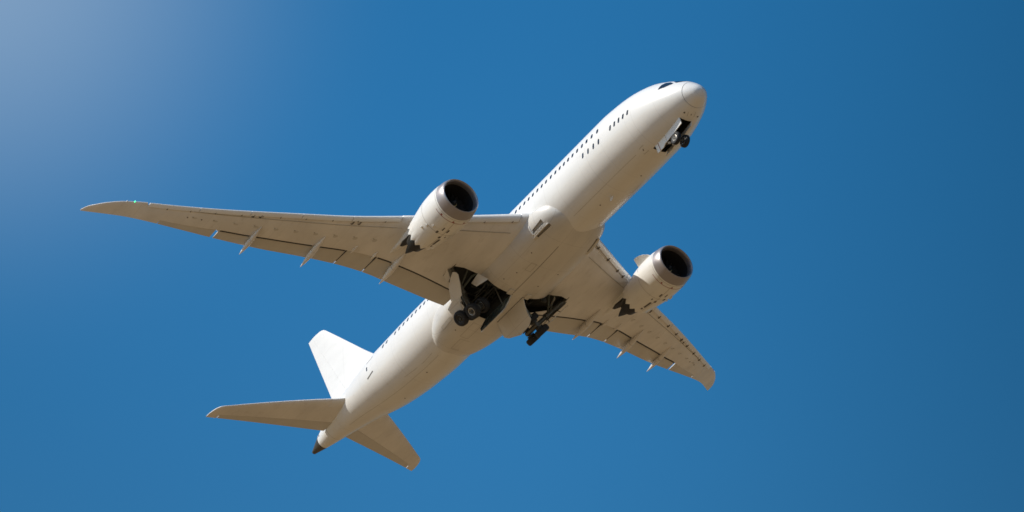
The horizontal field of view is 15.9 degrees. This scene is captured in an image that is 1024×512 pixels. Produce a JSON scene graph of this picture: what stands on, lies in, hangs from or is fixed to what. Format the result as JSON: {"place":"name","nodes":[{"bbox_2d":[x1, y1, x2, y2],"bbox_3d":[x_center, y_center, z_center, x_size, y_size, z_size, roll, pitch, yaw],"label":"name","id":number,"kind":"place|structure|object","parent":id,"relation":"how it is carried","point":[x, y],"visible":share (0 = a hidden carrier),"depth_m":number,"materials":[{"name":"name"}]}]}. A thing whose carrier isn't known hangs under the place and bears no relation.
{"place":"outdoors","nodes":[
{"label":"outdoors","id":0,"kind":"place"},
{"bbox_2d":[80,81,715,470],"bbox_3d":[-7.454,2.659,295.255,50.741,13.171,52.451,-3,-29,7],"label":"jet airliner","id":1,"kind":"object","parent":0,"point":[540,259],"visible":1,"depth_m":286.51,"materials":[{"name":"white paint"}]},
{"bbox_2d":[480,288,511,331],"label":"gear door","id":2,"kind":"structure","parent":1,"relation":"attached to","point":[502,306],"depth_m":286.90,"materials":[{"name":"paint"}]},
{"bbox_2d":[497,297,531,337],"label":"gear door","id":3,"kind":"structure","parent":1,"relation":"attached to","point":[517,320],"depth_m":288.24,"materials":[{"name":"paint"}]},
{"bbox_2d":[0,0,1023,511],"label":"sky","id":4,"kind":"structure","parent":0,"point":[844,201],"materials":[{"name":"blue"}]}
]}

